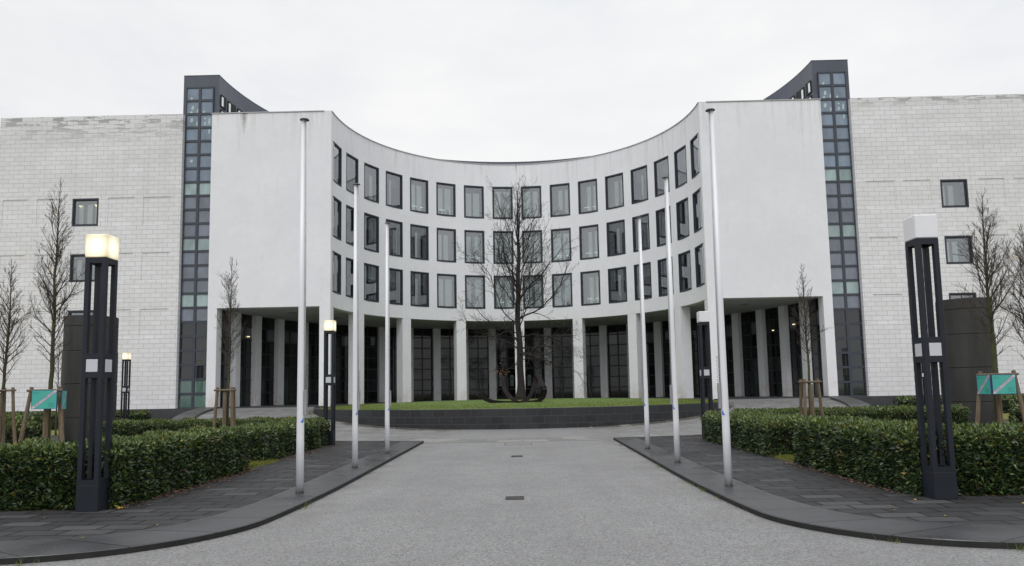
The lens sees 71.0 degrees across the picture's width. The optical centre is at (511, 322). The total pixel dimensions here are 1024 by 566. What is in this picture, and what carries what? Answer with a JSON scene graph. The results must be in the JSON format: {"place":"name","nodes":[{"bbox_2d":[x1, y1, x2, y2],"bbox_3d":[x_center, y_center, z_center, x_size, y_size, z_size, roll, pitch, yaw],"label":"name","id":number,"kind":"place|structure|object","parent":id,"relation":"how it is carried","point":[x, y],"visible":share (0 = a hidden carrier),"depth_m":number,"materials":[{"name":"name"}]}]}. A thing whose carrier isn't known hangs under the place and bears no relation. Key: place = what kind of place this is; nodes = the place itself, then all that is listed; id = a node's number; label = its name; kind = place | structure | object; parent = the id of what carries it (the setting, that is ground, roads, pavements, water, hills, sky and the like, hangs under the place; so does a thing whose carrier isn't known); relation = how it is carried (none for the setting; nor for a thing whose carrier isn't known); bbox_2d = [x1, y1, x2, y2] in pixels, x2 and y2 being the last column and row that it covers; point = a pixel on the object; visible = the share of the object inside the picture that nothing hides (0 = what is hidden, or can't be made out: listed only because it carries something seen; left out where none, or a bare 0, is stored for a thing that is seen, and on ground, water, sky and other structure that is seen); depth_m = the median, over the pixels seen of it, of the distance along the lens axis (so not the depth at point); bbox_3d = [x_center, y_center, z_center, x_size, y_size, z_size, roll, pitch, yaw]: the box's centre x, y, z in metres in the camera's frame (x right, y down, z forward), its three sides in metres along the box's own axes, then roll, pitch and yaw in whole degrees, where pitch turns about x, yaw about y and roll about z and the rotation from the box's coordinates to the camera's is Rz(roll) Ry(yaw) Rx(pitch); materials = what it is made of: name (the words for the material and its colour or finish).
{"place":"outdoors","nodes":[
{"label":"outdoors","id":0,"kind":"place"},
{"bbox_2d":[0,442,398,540],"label":"footpath","id":1,"kind":"structure","parent":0,"point":[234,492],"depth_m":11.00,"materials":[{"name":"grey stone"}]},
{"bbox_2d":[75,234,118,511],"bbox_3d":[-6.312,0.735,10.939,0.338,4.165,0.338,-1,-6,1],"label":"lamp post","id":2,"kind":"object","parent":1,"relation":"on","point":[98,362],"visible":1,"depth_m":10.89,"materials":[{"name":"metal"}]},
{"bbox_2d":[127,447,333,505],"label":"fallen leaves","id":3,"kind":"object","parent":1,"relation":"on","point":[175,490],"visible":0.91,"depth_m":13.38,"materials":[{"name":"brown plant"}]},
{"bbox_2d":[0,400,1023,565],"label":"road","id":4,"kind":"structure","parent":0,"point":[598,503],"depth_m":9.42,"materials":[{"name":"grey asphalt"}]},
{"bbox_2d":[0,435,343,511],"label":"planting bed","id":5,"kind":"object","parent":4,"relation":"on","point":[54,437],"visible":0.03,"depth_m":20.01,"materials":[{"name":"soil"}]},
{"bbox_2d":[0,387,16,443],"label":"tree stake frame","id":6,"kind":"object","parent":5,"relation":"on","point":[3,410],"visible":0.88,"depth_m":24.03,"materials":[{"name":"brown wood"}]},
{"bbox_2d":[0,261,32,439],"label":"columnar tree","id":7,"kind":"object","parent":5,"relation":"on","point":[5,361],"visible":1,"depth_m":24.40,"materials":[{"name":"brown plant"}]},
{"bbox_2d":[5,419,51,444],"bbox_3d":[-23.444,4.154,26.083,12.990,1.150,1.636,-1,-6,1],"label":"hedge","id":8,"kind":"object","parent":5,"relation":"on","point":[31,430],"visible":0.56,"depth_m":25.57,"materials":[{"name":"green plant"}]},
{"bbox_2d":[18,386,64,441],"bbox_3d":[-12.933,2.837,20.201,1.347,2.054,1.182,-1,-6,-3],"label":"tree stake frame","id":9,"kind":"object","parent":5,"relation":"on","point":[59,389],"visible":0.43,"depth_m":19.79,"materials":[{"name":"brown wood"}]},
{"bbox_2d":[31,390,56,408],"bbox_3d":[-12.822,2.110,19.669,0.720,0.520,0.017,-1,-6,3],"label":"advertising sign","id":10,"kind":"object","parent":9,"relation":"attached to","point":[43,399],"visible":1,"depth_m":19.66,"materials":[{"name":"blue"}]},
{"bbox_2d":[24,180,84,438],"bbox_3d":[-12.904,-0.169,20.440,1.651,8.054,1.655,-4,-6,31],"label":"columnar tree","id":11,"kind":"object","parent":5,"relation":"on","point":[55,292],"visible":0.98,"depth_m":20.36,"materials":[{"name":"brown plant"}]},
{"bbox_2d":[5,409,152,429],"bbox_3d":[-26.034,5.535,40.263,11.515,1.311,1.725,-1,-6,1],"label":"hedge","id":12,"kind":"object","parent":5,"relation":"on","point":[135,416],"visible":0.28,"depth_m":39.80,"materials":[{"name":"green plant"}]},
{"bbox_2d":[58,315,118,442],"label":"stone pillar","id":13,"kind":"structure","parent":5,"relation":"on","point":[71,368],"depth_m":27.05,"materials":[{"name":"grey stone"}]},
{"bbox_2d":[120,353,130,419],"bbox_3d":[-21.192,3.756,39.355,0.338,4.165,0.338,-1,-6,1],"label":"lamp post","id":14,"kind":"object","parent":5,"relation":"on","point":[126,357],"visible":0.72,"depth_m":39.35,"materials":[{"name":"metal"}]},
{"bbox_2d":[0,425,253,510],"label":"hedge","id":15,"kind":"object","parent":5,"relation":"on","point":[36,473],"visible":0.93,"depth_m":11.43,"materials":[{"name":"green plant"}]},
{"bbox_2d":[88,416,305,436],"bbox_3d":[-11.144,3.908,25.719,7.582,1.076,1.546,-1,-6,1],"label":"hedge","id":16,"kind":"object","parent":5,"relation":"on","point":[121,426],"visible":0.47,"depth_m":25.24,"materials":[{"name":"green plant"}]},
{"bbox_2d":[213,387,235,427],"bbox_3d":[-9.637,3.208,24.465,0.872,2.007,0.776,-2,-6,15],"label":"tree stake frame","id":17,"kind":"object","parent":5,"relation":"on","point":[232,390],"visible":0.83,"depth_m":24.21,"materials":[{"name":"brown wood"}]},
{"bbox_2d":[215,256,247,425],"bbox_3d":[-9.622,0.951,24.666,1.172,6.519,1.423,-1,-6,1],"label":"columnar tree","id":18,"kind":"object","parent":5,"relation":"on","point":[231,305],"visible":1,"depth_m":24.56,"materials":[{"name":"brown plant"}]},
{"bbox_2d":[220,417,330,461],"bbox_3d":[-6.797,3.372,21.068,1.546,1.059,6.319,-1,-6,1],"label":"hedge","id":19,"kind":"object","parent":5,"relation":"on","point":[273,440],"visible":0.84,"depth_m":19.65,"materials":[{"name":"green plant"}]},
{"bbox_2d":[323,320,335,444],"bbox_3d":[-6.141,2.007,24.167,0.338,4.165,0.338,-1,-6,1],"label":"lamp post","id":20,"kind":"object","parent":5,"relation":"on","point":[329,328],"visible":0.9,"depth_m":24.12,"materials":[{"name":"metal"}]},
{"bbox_2d":[0,441,423,564],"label":"kerb","id":21,"kind":"structure","parent":4,"relation":"on","point":[260,512],"depth_m":8.98,"materials":[{"name":"concrete"}]},
{"bbox_2d":[295,118,309,492],"bbox_3d":[-3.658,-0.374,12.542,0.199,6.587,0.170,-1,-6,1],"label":"flagpole","id":22,"kind":"object","parent":21,"relation":"on","point":[302,394],"visible":1,"depth_m":12.45,"materials":[{"name":"silver metal"}]},
{"bbox_2d":[352,183,359,467],"bbox_3d":[-3.596,0.012,16.553,0.199,6.587,0.170,-1,-6,1],"label":"flagpole","id":23,"kind":"object","parent":21,"relation":"on","point":[355,397],"visible":1,"depth_m":16.47,"materials":[{"name":"silver metal"}]},
{"bbox_2d":[385,222,390,452],"bbox_3d":[-3.535,0.383,20.414,0.199,6.587,0.170,-1,-6,1],"label":"flagpole","id":24,"kind":"object","parent":21,"relation":"on","point":[387,371],"visible":0.98,"depth_m":20.33,"materials":[{"name":"silver metal"}]},
{"bbox_2d":[314,402,720,429],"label":"retaining wall","id":25,"kind":"structure","parent":4,"relation":"on","point":[522,418],"depth_m":32.38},
{"bbox_2d":[308,402,733,429],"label":"wall foot kerb","id":26,"kind":"structure","parent":4,"relation":"on","point":[311,413],"depth_m":33.55,"materials":[{"name":"concrete"}]},
{"bbox_2d":[198,399,847,440],"bbox_3d":[0.368,4.573,34.846,36.700,1.000,18.350,-1,-6,1],"label":"gutter","id":27,"kind":"object","parent":4,"relation":"on","point":[829,402],"visible":0.38,"depth_m":26.77,"materials":[{"name":"stone"}]},
{"bbox_2d":[424,434,696,442],"bbox_3d":[0.252,4.302,26.793,22.249,0.001,4.365,-1,-6,1],"label":"setts band","id":28,"kind":"object","parent":4,"relation":"on","point":[534,440],"visible":0.38,"depth_m":25.20,"materials":[{"name":"stone"}]},
{"bbox_2d":[614,438,1023,549],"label":"kerb","id":29,"kind":"structure","parent":4,"relation":"on","point":[761,503],"depth_m":8.85,"materials":[{"name":"concrete"}]},
{"bbox_2d":[636,217,649,448],"bbox_3d":[3.707,0.242,20.315,0.199,6.587,0.170,-1,-6,1],"label":"flagpole","id":30,"kind":"object","parent":29,"relation":"on","point":[644,386],"visible":1,"depth_m":20.23,"materials":[{"name":"silver metal"}]},
{"bbox_2d":[705,108,733,485],"bbox_3d":[3.584,-0.515,12.442,0.199,6.587,0.170,-1,-6,1],"label":"flagpole","id":31,"kind":"object","parent":29,"relation":"on","point":[722,392],"visible":1,"depth_m":12.36,"materials":[{"name":"silver metal"}]},
{"bbox_2d":[694,419,1018,496],"bbox_3d":[33.271,3.664,26.669,53.953,0.060,33.101,-1,-6,1],"label":"planting bed","id":32,"kind":"object","parent":4,"relation":"on","point":[887,486],"visible":0.01,"depth_m":12.30,"materials":[{"name":"soil"}]},
{"bbox_2d":[697,311,712,438],"bbox_3d":[6.338,1.716,23.498,0.338,4.165,0.338,-1,-6,1],"label":"lamp post","id":33,"kind":"object","parent":32,"relation":"on","point":[703,319],"visible":0.83,"depth_m":23.48,"materials":[{"name":"metal"}]},
{"bbox_2d":[700,410,819,456],"bbox_3d":[6.904,3.028,20.091,1.899,1.056,6.332,-1,-6,1],"label":"hedge","id":34,"kind":"object","parent":32,"relation":"on","point":[769,433],"visible":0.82,"depth_m":18.22,"materials":[{"name":"green plant"}]},
{"bbox_2d":[798,379,823,416],"bbox_3d":[9.933,2.865,24.189,0.872,1.927,0.776,1,-6,-19],"label":"tree stake frame","id":35,"kind":"object","parent":32,"relation":"on","point":[802,405],"visible":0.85,"depth_m":23.96,"materials":[{"name":"brown wood"}]},
{"bbox_2d":[793,264,830,415],"bbox_3d":[10.084,0.878,24.192,1.276,5.852,1.089,-1,-6,1],"label":"columnar tree","id":36,"kind":"object","parent":32,"relation":"on","point":[806,327],"visible":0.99,"depth_m":24.23,"materials":[{"name":"brown plant"}]},
{"bbox_2d":[732,404,970,424],"bbox_3d":[11.895,3.452,25.408,8.167,1.070,1.550,-1,-6,1],"label":"hedge","id":37,"kind":"object","parent":32,"relation":"on","point":[904,412],"visible":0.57,"depth_m":24.90,"materials":[{"name":"green plant"}]},
{"bbox_2d":[774,413,1015,462],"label":"grass","id":38,"kind":"structure","parent":32,"relation":"on","point":[1005,416],"depth_m":33.65,"materials":[{"name":"green plant"}]},
{"bbox_2d":[952,188,1023,420],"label":"columnar tree","id":39,"kind":"object","parent":38,"relation":"on","point":[987,284],"visible":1,"depth_m":19.93,"materials":[{"name":"brown plant"}]},
{"bbox_2d":[983,223,1023,356],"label":"columnar tree","id":40,"kind":"object","parent":38,"relation":"on","point":[1019,255],"visible":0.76,"depth_m":21.29,"materials":[{"name":"brown plant"}]},
{"bbox_2d":[791,414,1023,496],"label":"hedge","id":41,"kind":"object","parent":32,"relation":"on","point":[885,452],"visible":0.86,"depth_m":11.19,"materials":[{"name":"green plant"}]},
{"bbox_2d":[892,394,1023,412],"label":"hedge","id":42,"kind":"object","parent":32,"relation":"on","point":[902,400],"visible":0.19,"depth_m":39.12,"materials":[{"name":"green plant"}]},
{"bbox_2d":[975,370,1023,423],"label":"tree stake frame","id":43,"kind":"object","parent":32,"relation":"on","point":[999,407],"visible":0.46,"depth_m":19.48,"materials":[{"name":"brown wood"}]},
{"bbox_2d":[976,375,991,393],"bbox_3d":[12.722,1.675,19.353,0.015,0.520,0.620,-1,-6,4],"label":"advertising sign","id":44,"kind":"object","parent":43,"relation":"attached to","point":[983,384],"visible":1,"depth_m":19.35,"materials":[{"name":"blue plastic"}]},
{"bbox_2d":[991,374,1016,393],"bbox_3d":[13.129,1.647,19.148,0.680,0.520,0.015,-1,-6,-5],"label":"advertising sign","id":45,"kind":"object","parent":43,"relation":"attached to","point":[1004,384],"visible":1,"depth_m":19.14,"materials":[{"name":"blue plastic"}]},
{"bbox_2d":[1007,403,1022,422],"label":"hedge","id":46,"kind":"object","parent":32,"relation":"on","point":[1015,407],"visible":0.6,"depth_m":25.88,"materials":[{"name":"green plant"}]},
{"bbox_2d":[0,0,1023,161],"label":"sky","id":47,"kind":"structure","parent":0,"point":[460,80],"materials":[{"name":"white"}]},
{"bbox_2d":[329,398,717,409],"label":"lawn","id":48,"kind":"structure","parent":0,"point":[546,401],"depth_m":36.57,"materials":[{"name":"green plant"}]},
{"bbox_2d":[477,373,546,402],"bbox_3d":[0.003,3.410,36.773,3.579,1.668,1.447,-1,-6,1],"label":"steel sculpture","id":49,"kind":"object","parent":48,"relation":"on","point":[528,397],"visible":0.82,"depth_m":36.54,"materials":[{"name":"black metal"}]},
{"bbox_2d":[453,176,595,399],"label":"oak tree","id":50,"kind":"object","parent":48,"relation":"on","point":[520,392],"visible":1,"depth_m":43.35,"materials":[{"name":"brown plant"}]},
{"bbox_2d":[418,405,640,440],"bbox_3d":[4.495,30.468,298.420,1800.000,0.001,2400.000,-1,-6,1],"label":"ground","id":51,"kind":"structure","parent":0,"point":[510,408],"depth_m":77.55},
{"bbox_2d":[172,407,220,419],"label":"parapet kerb","id":52,"kind":"structure","parent":51,"relation":"on","point":[196,412],"depth_m":40.50,"materials":[{"name":"concrete"}]},
{"bbox_2d":[0,59,1023,424],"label":"office building","id":53,"kind":"structure","parent":51,"relation":"on","point":[826,183],"depth_m":44.87,"materials":[{"name":"stone"}]},
{"bbox_2d":[69,254,94,281],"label":"window","id":54,"kind":"structure","parent":53,"relation":"in","point":[80,257],"depth_m":44.72,"materials":[{"name":"glass"}]},
{"bbox_2d":[72,198,98,226],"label":"window","id":55,"kind":"structure","parent":53,"relation":"in","point":[88,207],"depth_m":45.04,"materials":[{"name":"glass"}]},
{"bbox_2d":[332,250,340,294],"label":"window","id":56,"kind":"structure","parent":53,"relation":"in","point":[333,252],"depth_m":45.91,"materials":[{"name":"glass"}]},
{"bbox_2d":[333,141,341,186],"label":"window","id":57,"kind":"structure","parent":53,"relation":"in","point":[336,146],"depth_m":46.65,"materials":[{"name":"metal"}]},
{"bbox_2d":[346,152,357,193],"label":"window","id":58,"kind":"structure","parent":53,"relation":"in","point":[347,154],"depth_m":48.82,"materials":[{"name":"glass"}]},
{"bbox_2d":[364,162,378,202],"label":"window","id":59,"kind":"structure","parent":53,"relation":"in","point":[367,172],"depth_m":50.78,"materials":[{"name":"glass"}]},
{"bbox_2d":[364,212,378,252],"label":"window","id":60,"kind":"structure","parent":53,"relation":"in","point":[367,220],"depth_m":50.45,"materials":[{"name":"glass"}]},
{"bbox_2d":[364,263,378,302],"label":"window","id":61,"kind":"structure","parent":53,"relation":"in","point":[367,267],"depth_m":50.12,"materials":[{"name":"glass"}]},
{"bbox_2d":[386,171,402,209],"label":"window","id":62,"kind":"structure","parent":53,"relation":"in","point":[391,181],"depth_m":52.58,"materials":[{"name":"glass"}]},
{"bbox_2d":[386,219,402,256],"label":"window","id":63,"kind":"structure","parent":53,"relation":"in","point":[393,225],"depth_m":52.30,"materials":[{"name":"glass"}]},
{"bbox_2d":[388,268,402,304],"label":"window","id":64,"kind":"structure","parent":53,"relation":"in","point":[392,272],"depth_m":51.97,"materials":[{"name":"glass"}]},
{"bbox_2d":[410,177,427,213],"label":"window","id":65,"kind":"structure","parent":53,"relation":"in","point":[416,185],"depth_m":54.04,"materials":[{"name":"glass"}]},
{"bbox_2d":[410,224,428,260],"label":"window","id":66,"kind":"structure","parent":53,"relation":"in","point":[416,231],"depth_m":53.70,"materials":[{"name":"glass"}]},
{"bbox_2d":[410,271,428,306],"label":"window","id":67,"kind":"structure","parent":53,"relation":"in","point":[416,278],"depth_m":53.37,"materials":[{"name":"glass"}]},
{"bbox_2d":[436,182,455,216],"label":"window","id":68,"kind":"structure","parent":53,"relation":"in","point":[443,190],"depth_m":55.23,"materials":[{"name":"glass"}]},
{"bbox_2d":[437,228,455,262],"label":"window","id":69,"kind":"structure","parent":53,"relation":"in","point":[446,238],"depth_m":54.93,"materials":[{"name":"glass"}]},
{"bbox_2d":[437,273,456,307],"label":"window","id":70,"kind":"structure","parent":53,"relation":"in","point":[444,281],"depth_m":54.57,"materials":[{"name":"glass"}]},
{"bbox_2d":[464,185,483,218],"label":"window","id":71,"kind":"structure","parent":53,"relation":"in","point":[473,195],"depth_m":56.08,"materials":[{"name":"glass"}]},
{"bbox_2d":[464,230,484,263],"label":"window","id":72,"kind":"structure","parent":53,"relation":"in","point":[468,234],"depth_m":55.71,"materials":[{"name":"glass"}]},
{"bbox_2d":[465,275,484,308],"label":"window","id":73,"kind":"structure","parent":53,"relation":"in","point":[474,293],"depth_m":55.40,"materials":[{"name":"glass"}]},
{"bbox_2d":[492,187,512,218],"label":"window","id":74,"kind":"structure","parent":53,"relation":"in","point":[500,191],"depth_m":56.49,"materials":[{"name":"glass"}]},
{"bbox_2d":[493,231,513,263],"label":"window","id":75,"kind":"structure","parent":53,"relation":"in","point":[509,236],"depth_m":56.11,"materials":[{"name":"glass"}]},
{"bbox_2d":[494,276,514,308],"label":"window","id":76,"kind":"structure","parent":53,"relation":"in","point":[504,303],"depth_m":55.81,"materials":[{"name":"glass"}]},
{"bbox_2d":[521,186,541,218],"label":"window","id":77,"kind":"structure","parent":53,"relation":"in","point":[536,191],"depth_m":56.48,"materials":[{"name":"glass"}]},
{"bbox_2d":[522,230,542,263],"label":"window","id":78,"kind":"structure","parent":53,"relation":"in","point":[537,242],"depth_m":56.11,"materials":[{"name":"glass"}]},
{"bbox_2d":[523,275,543,308],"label":"window","id":79,"kind":"structure","parent":53,"relation":"in","point":[541,298],"depth_m":55.75,"materials":[{"name":"glass"}]},
{"bbox_2d":[550,183,569,216],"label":"window","id":80,"kind":"structure","parent":53,"relation":"in","point":[559,193],"depth_m":55.97,"materials":[{"name":"glass"}]},
{"bbox_2d":[551,228,571,261],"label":"window","id":81,"kind":"structure","parent":53,"relation":"in","point":[565,233],"depth_m":55.63,"materials":[{"name":"glass"}]},
{"bbox_2d":[552,273,572,307],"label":"window","id":82,"kind":"structure","parent":53,"relation":"in","point":[564,298],"depth_m":55.25,"materials":[{"name":"glass"}]},
{"bbox_2d":[578,178,597,213],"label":"window","id":83,"kind":"structure","parent":53,"relation":"in","point":[587,189],"depth_m":55.10,"materials":[{"name":"glass"}]},
{"bbox_2d":[579,224,598,259],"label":"window","id":84,"kind":"structure","parent":53,"relation":"in","point":[590,232],"depth_m":54.77,"materials":[{"name":"glass"}]},
{"bbox_2d":[580,270,600,305],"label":"window","id":85,"kind":"structure","parent":53,"relation":"in","point":[591,295],"depth_m":54.41,"materials":[{"name":"glass"}]},
{"bbox_2d":[605,172,623,209],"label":"window","id":86,"kind":"structure","parent":53,"relation":"in","point":[616,180],"depth_m":53.84,"materials":[{"name":"glass"}]},
{"bbox_2d":[606,219,625,256],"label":"window","id":87,"kind":"structure","parent":53,"relation":"in","point":[617,227],"depth_m":53.53,"materials":[{"name":"glass"}]},
{"bbox_2d":[608,266,626,303],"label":"window","id":88,"kind":"structure","parent":53,"relation":"in","point":[619,274],"depth_m":53.20,"materials":[{"name":"glass"}]},
{"bbox_2d":[630,165,647,203],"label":"window","id":89,"kind":"structure","parent":53,"relation":"in","point":[642,174],"depth_m":52.30,"materials":[{"name":"glass"}]},
{"bbox_2d":[632,213,649,252],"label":"window","id":90,"kind":"structure","parent":53,"relation":"in","point":[645,220],"depth_m":51.99,"materials":[{"name":"glass"}]},
{"bbox_2d":[634,262,651,300],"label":"window","id":91,"kind":"structure","parent":53,"relation":"in","point":[646,266],"depth_m":51.68,"materials":[{"name":"glass"}]},
{"bbox_2d":[654,156,669,196],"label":"window","id":92,"kind":"structure","parent":53,"relation":"in","point":[664,165],"depth_m":50.55,"materials":[{"name":"glass"}]},
{"bbox_2d":[656,206,671,246],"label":"window","id":93,"kind":"structure","parent":53,"relation":"in","point":[663,209],"depth_m":50.21,"materials":[{"name":"glass"}]},
{"bbox_2d":[657,256,673,296],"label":"window","id":94,"kind":"structure","parent":53,"relation":"in","point":[661,260],"depth_m":49.88,"materials":[{"name":"glass"}]},
{"bbox_2d":[674,144,686,188],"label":"window","id":95,"kind":"structure","parent":53,"relation":"in","point":[676,152],"depth_m":48.49,"materials":[{"name":"glass"}]},
{"bbox_2d":[676,197,689,240],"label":"window","id":96,"kind":"structure","parent":53,"relation":"in","point":[679,237],"depth_m":48.16,"materials":[{"name":"glass"}]},
{"bbox_2d":[678,250,691,292],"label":"window","id":97,"kind":"structure","parent":53,"relation":"in","point":[680,255],"depth_m":47.84,"materials":[{"name":"glass"}]},
{"bbox_2d":[690,133,699,178],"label":"window","id":98,"kind":"structure","parent":53,"relation":"in","point":[695,137],"depth_m":46.31,"materials":[{"name":"metal"}]},
{"bbox_2d":[692,187,702,232],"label":"window","id":99,"kind":"structure","parent":53,"relation":"in","point":[698,191],"depth_m":45.97,"materials":[{"name":"metal"}]},
{"bbox_2d":[695,243,704,287],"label":"window","id":100,"kind":"structure","parent":53,"relation":"in","point":[698,284],"depth_m":45.63,"materials":[{"name":"metal"}]},
{"bbox_2d":[940,179,968,207],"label":"window","id":101,"kind":"structure","parent":53,"relation":"in","point":[951,194],"depth_m":44.31,"materials":[{"name":"glass"}]},
{"bbox_2d":[944,235,973,263],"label":"window","id":102,"kind":"structure","parent":53,"relation":"in","point":[951,242],"depth_m":44.00,"materials":[{"name":"glass"}]},
{"bbox_2d":[821,396,870,412],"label":"parapet kerb","id":103,"kind":"structure","parent":51,"relation":"on","point":[848,401],"depth_m":40.10,"materials":[{"name":"concrete"}]},
{"bbox_2d":[638,436,1023,524],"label":"footpath","id":104,"kind":"structure","parent":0,"point":[775,476],"depth_m":10.93,"materials":[{"name":"grey stone"}]},
{"bbox_2d":[662,176,680,462],"bbox_3d":[3.647,-0.130,16.453,0.199,6.587,0.170,-1,-6,1],"label":"flagpole","id":105,"kind":"object","parent":104,"relation":"on","point":[673,389],"visible":1,"depth_m":16.37,"materials":[{"name":"silver metal"}]},
{"bbox_2d":[903,214,957,499],"bbox_3d":[6.197,0.479,10.648,0.338,4.165,0.338,-1,-6,1],"label":"lamp post","id":106,"kind":"object","parent":104,"relation":"on","point":[939,477],"visible":1,"depth_m":10.61,"materials":[{"name":"metal"}]},
{"bbox_2d":[935,297,998,425],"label":"stone pillar","id":107,"kind":"structure","parent":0,"point":[968,357],"depth_m":26.68,"materials":[{"name":"grey stone"}]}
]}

